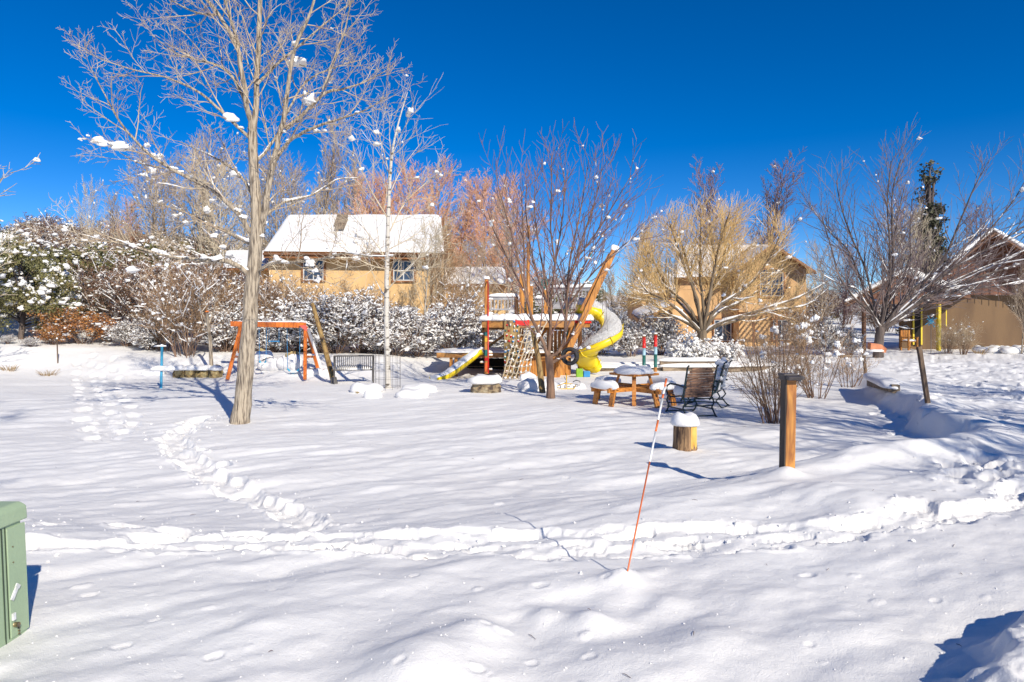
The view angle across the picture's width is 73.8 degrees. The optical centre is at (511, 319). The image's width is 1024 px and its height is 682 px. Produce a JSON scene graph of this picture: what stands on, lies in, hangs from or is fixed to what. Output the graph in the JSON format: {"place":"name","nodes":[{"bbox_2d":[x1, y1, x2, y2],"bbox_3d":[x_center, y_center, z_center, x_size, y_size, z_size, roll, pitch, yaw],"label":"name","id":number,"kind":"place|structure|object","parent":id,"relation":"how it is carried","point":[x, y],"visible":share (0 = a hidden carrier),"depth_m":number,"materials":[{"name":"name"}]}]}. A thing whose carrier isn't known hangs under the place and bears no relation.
{"place":"outdoors","nodes":[
{"label":"outdoors","id":0,"kind":"place"},
{"bbox_2d":[0,286,1023,681],"bbox_3d":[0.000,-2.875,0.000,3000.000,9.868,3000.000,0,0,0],"label":"ground","id":1,"kind":"structure","parent":0,"point":[386,466],"depth_m":5.49,"materials":[{"name":"snow"}]},
{"bbox_2d":[0,501,28,647],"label":"utility box","id":2,"kind":"object","parent":1,"relation":"on","point":[14,615],"visible":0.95,"depth_m":3.51,"materials":[{"name":"metal"}]},
{"bbox_2d":[5,522,28,638],"bbox_3d":[-2.567,1.347,3.542,0.031,0.561,0.135,0,0,0],"label":"door panel","id":3,"kind":"structure","parent":2,"relation":"in","point":[15,535],"depth_m":3.54,"materials":[{"name":"metal"}]},
{"bbox_2d":[0,152,40,295],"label":"bare tree","id":4,"kind":"object","parent":1,"relation":"on","point":[36,159],"visible":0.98,"depth_m":20.61,"materials":[{"name":"plant"}]},
{"bbox_2d":[0,224,82,339],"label":"pinyon pine","id":5,"kind":"object","parent":1,"relation":"on","point":[55,294],"visible":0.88,"depth_m":25.57,"materials":[{"name":"green plant"}]},
{"bbox_2d":[30,323,73,344],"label":"oak shrub","id":6,"kind":"object","parent":1,"relation":"on","point":[51,333],"visible":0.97,"depth_m":25.03,"materials":[{"name":"orange plant"}]},
{"bbox_2d":[7,208,104,271],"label":"oak shrub","id":7,"kind":"object","parent":1,"relation":"on","point":[51,242],"visible":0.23,"depth_m":32.78,"materials":[{"name":"brown plant"}]},
{"bbox_2d":[21,305,118,343],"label":"oak shrub","id":8,"kind":"object","parent":1,"relation":"on","point":[93,323],"visible":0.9,"depth_m":25.66,"materials":[{"name":"orange plant"}]},
{"bbox_2d":[28,235,120,316],"bbox_3d":[-19.867,-1.803,31.091,3.850,4.199,4.112,0,0,-25],"label":"juniper tree","id":9,"kind":"object","parent":1,"relation":"on","point":[71,255],"visible":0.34,"depth_m":30.43,"materials":[{"name":"green plant"}]},
{"bbox_2d":[68,174,107,249],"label":"bare tree","id":10,"kind":"object","parent":1,"relation":"on","point":[86,196],"visible":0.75,"depth_m":34.16,"materials":[{"name":"plant"}]},
{"bbox_2d":[63,244,159,324],"bbox_3d":[-16.980,-1.299,28.994,4.641,3.886,3.561,0,0,2],"label":"oak shrub","id":11,"kind":"object","parent":1,"relation":"on","point":[91,296],"visible":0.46,"depth_m":28.54,"materials":[{"name":"brown plant"}]},
{"bbox_2d":[100,184,128,253],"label":"bare tree","id":12,"kind":"object","parent":1,"relation":"on","point":[112,209],"visible":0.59,"depth_m":37.64,"materials":[{"name":"brown plant"}]},
{"bbox_2d":[99,317,144,346],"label":"snowy shrub","id":13,"kind":"object","parent":1,"relation":"on","point":[121,332],"visible":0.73,"depth_m":25.63,"materials":[{"name":"snow"}]},
{"bbox_2d":[102,194,156,252],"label":"bare tree","id":14,"kind":"object","parent":1,"relation":"on","point":[131,220],"visible":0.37,"depth_m":41.63,"materials":[{"name":"brown plant"}]},
{"bbox_2d":[110,235,169,279],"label":"juniper tree","id":15,"kind":"object","parent":1,"relation":"on","point":[148,246],"visible":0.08,"depth_m":35.11,"materials":[{"name":"green plant"}]},
{"bbox_2d":[88,249,211,332],"bbox_3d":[-14.849,-0.978,28.142,3.708,3.938,4.360,0,0,23],"label":"oak shrub","id":16,"kind":"object","parent":1,"relation":"on","point":[123,307],"visible":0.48,"depth_m":27.21,"materials":[{"name":"brown plant"}]},
{"bbox_2d":[128,322,173,349],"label":"snowy shrub","id":17,"kind":"object","parent":1,"relation":"on","point":[141,338],"visible":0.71,"depth_m":25.08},
{"bbox_2d":[106,143,203,251],"bbox_3d":[-20.751,-5.486,39.691,5.045,9.436,5.278,0,0,-15],"label":"bare tree","id":18,"kind":"object","parent":1,"relation":"on","point":[153,195],"visible":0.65,"depth_m":39.32,"materials":[{"name":"grey plant"}]},
{"bbox_2d":[121,162,203,249],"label":"bare tree","id":19,"kind":"object","parent":1,"relation":"on","point":[160,206],"visible":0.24,"depth_m":43.66,"materials":[{"name":"brown plant"}]},
{"bbox_2d":[126,273,200,350],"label":"multi stem shrub","id":20,"kind":"object","parent":1,"relation":"on","point":[151,324],"visible":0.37,"depth_m":25.07,"materials":[{"name":"plant"}]},
{"bbox_2d":[124,253,241,357],"bbox_3d":[-11.474,-0.597,23.938,3.188,4.054,3.315,0,0,16],"label":"multi stem shrub","id":21,"kind":"object","parent":1,"relation":"on","point":[185,310],"visible":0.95,"depth_m":23.98,"materials":[{"name":"plant"}]},
{"bbox_2d":[144,126,250,253],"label":"bare tree","id":22,"kind":"object","parent":1,"relation":"on","point":[205,177],"visible":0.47,"depth_m":42.37,"materials":[{"name":"grey plant"}]},
{"bbox_2d":[159,238,244,344],"bbox_3d":[-12.438,-1.077,27.896,3.734,4.445,4.867,0,0,-22],"label":"oak shrub","id":23,"kind":"object","parent":1,"relation":"on","point":[200,271],"visible":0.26,"depth_m":27.29,"materials":[{"name":"brown plant"}]},
{"bbox_2d":[197,295,215,365],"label":"tree stem","id":24,"kind":"object","parent":1,"relation":"on","point":[207,320],"visible":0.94,"depth_m":22.56,"materials":[{"name":"brown plant"}]},
{"bbox_2d":[176,148,238,255],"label":"bare tree","id":25,"kind":"object","parent":1,"relation":"on","point":[205,204],"visible":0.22,"depth_m":46.35,"materials":[{"name":"brown plant"}]},
{"bbox_2d":[171,151,250,279],"bbox_3d":[-17.218,-5.059,40.185,5.196,9.718,5.436,0,0,-30],"label":"bare tree","id":26,"kind":"object","parent":1,"relation":"on","point":[223,189],"visible":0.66,"depth_m":39.97,"materials":[{"name":"plant"}]},
{"bbox_2d":[16,0,426,424],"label":"bare tree","id":27,"kind":"object","parent":1,"relation":"on","point":[242,405],"visible":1,"depth_m":12.73,"materials":[{"name":"grey plant"}]},
{"bbox_2d":[186,292,261,351],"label":"snowy shrub","id":28,"kind":"object","parent":1,"relation":"on","point":[224,332],"visible":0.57,"depth_m":25.11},
{"bbox_2d":[192,271,259,350],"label":"multi stem shrub","id":29,"kind":"object","parent":1,"relation":"on","point":[230,294],"visible":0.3,"depth_m":25.89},
{"bbox_2d":[216,167,285,249],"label":"bare tree","id":30,"kind":"object","parent":1,"relation":"on","point":[247,181],"visible":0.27,"depth_m":46.05,"materials":[{"name":"plant"}]},
{"bbox_2d":[230,146,308,247],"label":"bare tree","id":31,"kind":"object","parent":1,"relation":"on","point":[272,202],"visible":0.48,"depth_m":44.23,"materials":[{"name":"brown plant"}]},
{"bbox_2d":[226,321,321,379],"bbox_3d":[-7.791,0.994,22.153,2.954,1.936,1.874,0,0,0],"label":"swing set","id":32,"kind":"object","parent":1,"relation":"on","point":[314,355],"visible":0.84,"depth_m":22.10,"materials":[{"name":"orange wood"}]},
{"bbox_2d":[255,316,292,351],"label":"snowy shrub","id":33,"kind":"object","parent":1,"relation":"on","point":[279,345],"visible":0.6,"depth_m":25.67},
{"bbox_2d":[238,267,314,349],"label":"multi stem shrub","id":34,"kind":"object","parent":1,"relation":"on","point":[263,303],"visible":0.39,"depth_m":27.16,"materials":[{"name":"plant"}]},
{"bbox_2d":[276,351,302,369],"bbox_3d":[-7.426,1.515,22.939,0.885,0.918,0.789,0,0,0],"label":"rock","id":35,"kind":"object","parent":1,"relation":"on","point":[293,360],"visible":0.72,"depth_m":22.64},
{"bbox_2d":[257,294,326,351],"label":"snowy shrub","id":36,"kind":"object","parent":1,"relation":"on","point":[288,330],"visible":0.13,"depth_m":25.76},
{"bbox_2d":[263,152,334,242],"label":"bare tree","id":37,"kind":"object","parent":1,"relation":"on","point":[293,183],"visible":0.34,"depth_m":47.19,"materials":[{"name":"brown plant"}]},
{"bbox_2d":[274,272,340,350],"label":"multi stem shrub","id":38,"kind":"object","parent":1,"relation":"on","point":[303,293],"visible":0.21,"depth_m":27.01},
{"bbox_2d":[311,303,337,383],"bbox_3d":[-5.860,0.765,21.172,0.217,2.618,1.731,0,0,-42],"label":"leaning log","id":39,"kind":"object","parent":1,"relation":"on","point":[324,347],"visible":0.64,"depth_m":21.10,"materials":[{"name":"brown wood"}]},
{"bbox_2d":[269,286,382,353],"bbox_3d":[-6.808,0.058,25.746,4.146,2.717,3.636,0,0,3],"label":"snowy shrub","id":40,"kind":"object","parent":1,"relation":"on","point":[307,316],"visible":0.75,"depth_m":25.00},
{"bbox_2d":[297,106,356,214],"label":"bare tree","id":41,"kind":"object","parent":1,"relation":"on","point":[332,169],"visible":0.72,"depth_m":45.64,"materials":[{"name":"brown plant"}]},
{"bbox_2d":[335,147,367,214],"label":"bare tree","id":42,"kind":"object","parent":1,"relation":"on","point":[358,170],"visible":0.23,"depth_m":47.91,"materials":[{"name":"brown plant"}]},
{"bbox_2d":[333,355,374,383],"bbox_3d":[-4.806,1.518,20.750,1.244,0.915,0.658,0,0,-14],"label":"bench","id":43,"kind":"object","parent":1,"relation":"on","point":[347,367],"visible":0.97,"depth_m":20.52,"materials":[{"name":"grey metal"}]},
{"bbox_2d":[335,170,386,214],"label":"bare tree","id":44,"kind":"object","parent":1,"relation":"on","point":[364,201],"visible":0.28,"depth_m":43.02,"materials":[{"name":"brown plant"}]},
{"bbox_2d":[223,214,506,331],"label":"house","id":45,"kind":"structure","parent":1,"relation":"on","point":[309,249],"depth_m":36.00,"materials":[{"name":"beige paint"}]},
{"bbox_2d":[301,258,325,281],"bbox_3d":[-10.457,-2.624,35.960,1.261,1.261,0.120,0,0,0],"label":"window","id":46,"kind":"structure","parent":45,"relation":"in","point":[303,272],"depth_m":35.97,"materials":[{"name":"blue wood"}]},
{"bbox_2d":[391,259,415,281],"bbox_3d":[-5.710,-2.585,35.960,1.261,1.235,0.120,0,0,0],"label":"window","id":47,"kind":"structure","parent":45,"relation":"in","point":[403,263],"depth_m":35.97,"materials":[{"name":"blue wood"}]},
{"bbox_2d":[350,382,383,393],"bbox_3d":[-3.864,1.844,18.071,0.915,0.402,0.657,0,0,0],"label":"rock","id":48,"kind":"object","parent":1,"relation":"on","point":[358,388],"visible":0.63,"depth_m":17.85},
{"bbox_2d":[317,285,417,352],"bbox_3d":[-5.714,0.052,26.082,3.701,2.760,4.036,0,0,19],"label":"snowy shrub","id":49,"kind":"object","parent":1,"relation":"on","point":[370,304],"visible":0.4,"depth_m":25.52,"materials":[{"name":"snow"}]},
{"bbox_2d":[341,166,416,214],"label":"bare tree","id":50,"kind":"object","parent":1,"relation":"on","point":[378,188],"visible":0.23,"depth_m":43.43,"materials":[{"name":"brown plant"}]},
{"bbox_2d":[295,69,476,388],"bbox_3d":[-3.223,-2.467,18.925,4.687,8.977,4.063,0,0,0],"label":"birch tree","id":51,"kind":"object","parent":1,"relation":"on","point":[358,234],"visible":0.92,"depth_m":18.59,"materials":[{"name":"white plant"}]},
{"bbox_2d":[354,299,442,355],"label":"snowy shrub","id":52,"kind":"object","parent":1,"relation":"on","point":[400,331],"visible":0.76,"depth_m":25.38,"materials":[{"name":"snow"}]},
{"bbox_2d":[363,155,451,227],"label":"bare tree","id":53,"kind":"object","parent":1,"relation":"on","point":[407,208],"visible":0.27,"depth_m":44.07,"materials":[{"name":"brown plant"}]},
{"bbox_2d":[395,388,428,397],"bbox_3d":[-2.442,1.824,16.723,0.813,0.287,0.574,0,0,0],"label":"rock","id":54,"kind":"object","parent":1,"relation":"on","point":[412,393],"visible":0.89,"depth_m":16.52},
{"bbox_2d":[396,317,445,357],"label":"snowy shrub","id":55,"kind":"object","parent":1,"relation":"on","point":[428,348],"visible":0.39,"depth_m":26.14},
{"bbox_2d":[398,215,456,318],"bbox_3d":[-3.825,-1.870,31.247,2.849,6.111,2.723,0,0,-14],"label":"bare tree","id":56,"kind":"object","parent":1,"relation":"on","point":[426,284],"visible":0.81,"depth_m":31.12,"materials":[{"name":"plant"}]},
{"bbox_2d":[422,217,468,323],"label":"bare tree","id":57,"kind":"object","parent":1,"relation":"on","point":[444,266],"visible":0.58,"depth_m":31.91,"materials":[{"name":"brown plant"}]},
{"bbox_2d":[414,155,478,264],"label":"bare tree","id":58,"kind":"object","parent":1,"relation":"on","point":[433,194],"visible":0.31,"depth_m":46.25,"materials":[{"name":"brown plant"}]},
{"bbox_2d":[417,292,495,353],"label":"snowy shrub","id":59,"kind":"object","parent":1,"relation":"on","point":[455,325],"visible":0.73,"depth_m":26.98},
{"bbox_2d":[427,270,502,322],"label":"multi stem shrub","id":60,"kind":"object","parent":1,"relation":"on","point":[462,295],"visible":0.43,"depth_m":29.23,"materials":[{"name":"plant"}]},
{"bbox_2d":[436,233,501,304],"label":"bare tree","id":61,"kind":"object","parent":1,"relation":"on","point":[470,267],"visible":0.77,"depth_m":34.13,"materials":[{"name":"brown plant"}]},
{"bbox_2d":[449,168,489,265],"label":"bare tree","id":62,"kind":"object","parent":1,"relation":"on","point":[467,208],"visible":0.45,"depth_m":43.30,"materials":[{"name":"brown plant"}]},
{"bbox_2d":[455,310,503,347],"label":"snowy shrub","id":63,"kind":"object","parent":1,"relation":"on","point":[494,334],"visible":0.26,"depth_m":27.75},
{"bbox_2d":[440,174,520,302],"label":"bare tree","id":64,"kind":"object","parent":1,"relation":"on","point":[476,211],"visible":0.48,"depth_m":42.05,"materials":[{"name":"brown plant"}]},
{"bbox_2d":[467,374,501,392],"bbox_3d":[-0.709,1.736,17.625,0.922,0.656,0.675,0,0,0],"label":"boulder","id":65,"kind":"object","parent":1,"relation":"on","point":[482,383],"visible":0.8,"depth_m":17.43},
{"bbox_2d":[463,171,547,307],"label":"bare tree","id":66,"kind":"object","parent":1,"relation":"on","point":[515,196],"visible":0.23,"depth_m":46.24,"materials":[{"name":"brown plant"}]},
{"bbox_2d":[469,197,547,312],"bbox_3d":[-0.075,-2.602,35.640,4.200,7.856,4.395,0,0,2],"label":"bare tree","id":67,"kind":"object","parent":1,"relation":"on","point":[508,289],"visible":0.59,"depth_m":35.50,"materials":[{"name":"brown plant"}]},
{"bbox_2d":[429,226,623,379],"bbox_3d":[0.567,-0.571,23.326,6.505,5.565,4.041,0,0,0],"label":"play ship","id":68,"kind":"object","parent":1,"relation":"on","point":[512,357],"visible":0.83,"depth_m":22.86,"materials":[{"name":"brown wood"}]},
{"bbox_2d":[517,377,556,390],"bbox_3d":[0.680,1.815,18.542,1.091,0.490,0.754,0,0,0],"label":"rock","id":69,"kind":"object","parent":1,"relation":"on","point":[529,384],"visible":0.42,"depth_m":18.27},
{"bbox_2d":[530,326,545,392],"bbox_3d":[0.692,1.089,18.011,0.171,1.868,0.701,0,0,-26],"label":"leaning log","id":70,"kind":"object","parent":1,"relation":"on","point":[541,383],"visible":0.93,"depth_m":17.93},
{"bbox_2d":[472,119,683,398],"bbox_3d":[1.372,-1.358,16.590,4.937,6.861,3.274,0,0,0],"label":"bare tree","id":71,"kind":"object","parent":1,"relation":"on","point":[550,384],"visible":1,"depth_m":16.41,"materials":[{"name":"brown plant"}]},
{"bbox_2d":[569,301,636,354],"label":"snowy shrub","id":72,"kind":"object","parent":1,"relation":"on","point":[596,328],"visible":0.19,"depth_m":30.31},
{"bbox_2d":[597,260,627,312],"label":"bare tree","id":73,"kind":"object","parent":1,"relation":"on","point":[610,295],"visible":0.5,"depth_m":45.46,"materials":[{"name":"brown plant"}]},
{"bbox_2d":[590,365,676,407],"bbox_3d":[2.784,1.514,15.605,1.935,0.953,1.930,0,0,10],"label":"picnic table","id":74,"kind":"object","parent":1,"relation":"on","point":[611,383],"visible":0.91,"depth_m":15.16,"materials":[{"name":"orange wood"}]},
{"bbox_2d":[612,316,654,356],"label":"snowy shrub","id":75,"kind":"object","parent":1,"relation":"on","point":[631,339],"visible":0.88,"depth_m":29.66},
{"bbox_2d":[627,378,667,571],"bbox_3d":[0.831,1.010,4.241,0.277,1.293,0.013,0,0,-4],"label":"marker stake","id":76,"kind":"object","parent":1,"relation":"on","point":[656,427],"visible":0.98,"depth_m":4.24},
{"bbox_2d":[631,310,688,354],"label":"snowy shrub","id":77,"kind":"object","parent":1,"relation":"on","point":[664,330],"visible":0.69,"depth_m":30.53,"materials":[{"name":"snow"}]},
{"bbox_2d":[670,412,699,451],"bbox_3d":[2.479,1.643,9.779,0.402,0.652,0.379,0,0,0],"label":"stump","id":78,"kind":"object","parent":1,"relation":"on","point":[685,425],"visible":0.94,"depth_m":9.65,"materials":[{"name":"brown wood"}]},
{"bbox_2d":[662,325,719,357],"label":"hedge shrub","id":79,"kind":"object","parent":1,"relation":"on","point":[686,347],"visible":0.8,"depth_m":25.88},
{"bbox_2d":[665,365,718,416],"bbox_3d":[3.579,1.397,13.677,0.678,1.055,0.984,0,0,-16],"label":"glider chair","id":80,"kind":"object","parent":1,"relation":"on","point":[697,386],"visible":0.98,"depth_m":13.38,"materials":[{"name":"wood"}]},
{"bbox_2d":[657,363,743,371],"bbox_3d":[6.865,1.727,24.806,3.247,0.323,0.462,0,0,-2],"label":"timber","id":81,"kind":"object","parent":1,"relation":"on","point":[676,367],"visible":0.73,"depth_m":24.64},
{"bbox_2d":[657,357,718,364],"bbox_3d":[6.483,1.518,24.906,2.554,0.313,0.462,0,0,-3],"label":"timber","id":82,"kind":"object","parent":81,"relation":"on","point":[670,360],"visible":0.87,"depth_m":24.73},
{"bbox_2d":[685,357,732,407],"bbox_3d":[4.298,1.369,14.974,1.021,1.128,0.692,0,0,28],"label":"glider chair","id":83,"kind":"object","parent":1,"relation":"on","point":[722,363],"visible":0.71,"depth_m":14.64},
{"bbox_2d":[683,155,747,244],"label":"bare tree","id":84,"kind":"object","parent":1,"relation":"on","point":[709,183],"visible":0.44,"depth_m":49.28,"materials":[{"name":"plant"}]},
{"bbox_2d":[692,330,744,360],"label":"hedge shrub","id":85,"kind":"object","parent":1,"relation":"on","point":[708,346],"visible":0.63,"depth_m":26.38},
{"bbox_2d":[609,187,831,342],"bbox_3d":[8.929,-1.962,29.283,9.615,7.440,6.564,0,0,0],"label":"willow tree","id":86,"kind":"object","parent":1,"relation":"on","point":[721,245],"visible":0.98,"depth_m":28.64,"materials":[{"name":"beige plant"}]},
{"bbox_2d":[628,244,815,348],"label":"house","id":87,"kind":"structure","parent":1,"relation":"on","point":[686,294],"depth_m":42.00,"materials":[{"name":"paint"}]},
{"bbox_2d":[713,318,732,341],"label":"window","id":88,"kind":"structure","parent":87,"relation":"in","point":[729,328],"depth_m":43.17,"materials":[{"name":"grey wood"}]},
{"bbox_2d":[758,267,784,297],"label":"window","id":89,"kind":"structure","parent":87,"relation":"in","point":[782,277],"depth_m":41.97,"materials":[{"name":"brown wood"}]},
{"bbox_2d":[706,293,823,423],"bbox_3d":[4.768,0.714,12.582,2.036,2.510,2.275,0,0,0],"label":"bare shrub","id":90,"kind":"object","parent":1,"relation":"on","point":[769,351],"visible":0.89,"depth_m":12.47,"materials":[{"name":"brown plant"}]},
{"bbox_2d":[743,146,816,251],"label":"bare tree","id":91,"kind":"object","parent":1,"relation":"on","point":[776,202],"visible":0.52,"depth_m":50.13,"materials":[{"name":"plant"}]},
{"bbox_2d":[778,373,804,467],"bbox_3d":[2.930,1.156,7.132,0.218,1.186,0.210,0,0,-6],"label":"bollard light","id":92,"kind":"object","parent":1,"relation":"on","point":[787,439],"visible":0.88,"depth_m":7.11,"materials":[{"name":"brown wood"}]},
{"bbox_2d":[773,297,832,354],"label":"dry shrub","id":93,"kind":"object","parent":1,"relation":"on","point":[800,315],"visible":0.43,"depth_m":30.83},
{"bbox_2d":[763,314,865,398],"bbox_3d":[7.372,0.894,16.563,2.370,2.217,2.235,0,0,-39],"label":"bare shrub","id":94,"kind":"object","parent":1,"relation":"on","point":[837,344],"visible":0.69,"depth_m":16.61,"materials":[{"name":"brown plant"}]},
{"bbox_2d":[792,238,846,322],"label":"bare tree","id":95,"kind":"object","parent":1,"relation":"on","point":[822,286],"visible":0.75,"depth_m":39.63,"materials":[{"name":"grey plant"}]},
{"bbox_2d":[806,283,842,324],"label":"distant tree","id":96,"kind":"object","parent":1,"relation":"on","point":[826,302],"visible":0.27,"depth_m":72.65,"materials":[{"name":"brown plant"}]},
{"bbox_2d":[806,316,856,352],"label":"snowy shrub","id":97,"kind":"object","parent":1,"relation":"on","point":[831,333],"visible":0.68,"depth_m":30.67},
{"bbox_2d":[829,239,861,326],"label":"bare tree","id":98,"kind":"object","parent":1,"relation":"on","point":[844,313],"visible":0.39,"depth_m":45.19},
{"bbox_2d":[828,330,880,387],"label":"bare shrub","id":99,"kind":"object","parent":1,"relation":"on","point":[859,350],"visible":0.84,"depth_m":19.07,"materials":[{"name":"brown plant"}]},
{"bbox_2d":[863,373,899,392],"bbox_3d":[8.835,1.538,16.346,0.462,0.387,3.787,0,0,19],"label":"timber","id":100,"kind":"object","parent":1,"relation":"on","point":[881,382],"visible":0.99,"depth_m":15.56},
{"bbox_2d":[786,112,1023,357],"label":"bare tree","id":101,"kind":"object","parent":1,"relation":"on","point":[899,313],"visible":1,"depth_m":28.50,"materials":[{"name":"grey plant"}]},
{"bbox_2d":[870,199,949,270],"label":"bare tree","id":102,"kind":"object","parent":1,"relation":"on","point":[916,230],"visible":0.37,"depth_m":40.29,"materials":[{"name":"plant"}]},
{"bbox_2d":[895,159,950,333],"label":"conifer tree","id":103,"kind":"object","parent":1,"relation":"on","point":[935,220],"visible":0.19,"depth_m":49.55,"materials":[{"name":"green plant"}]},
{"bbox_2d":[916,346,930,402],"bbox_3d":[7.420,1.065,12.292,0.248,1.166,0.070,0,0,0],"label":"stake","id":104,"kind":"object","parent":1,"relation":"on","point":[923,374],"visible":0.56,"depth_m":12.26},
{"bbox_2d":[844,228,1023,350],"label":"house","id":105,"kind":"structure","parent":1,"relation":"on","point":[1000,323],"depth_m":37.13,"materials":[{"name":"brown paint"}]},
{"bbox_2d":[932,318,963,352],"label":"dry shrub","id":106,"kind":"object","parent":1,"relation":"on","point":[950,344],"visible":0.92,"depth_m":31.90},
{"bbox_2d":[952,317,985,354],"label":"dry shrub","id":107,"kind":"object","parent":1,"relation":"on","point":[967,340],"visible":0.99,"depth_m":31.31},
{"bbox_2d":[947,201,991,251],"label":"bare tree","id":108,"kind":"object","parent":1,"relation":"on","point":[976,215],"visible":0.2,"depth_m":51.36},
{"bbox_2d":[1005,260,1023,353],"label":"bare tree","id":109,"kind":"object","parent":1,"relation":"on","point":[1017,315],"visible":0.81,"depth_m":30.95,"materials":[{"name":"brown plant"}]},
{"bbox_2d":[0,0,1023,313],"label":"sky","id":110,"kind":"structure","parent":0,"point":[739,85],"materials":[{"name":"blue"}]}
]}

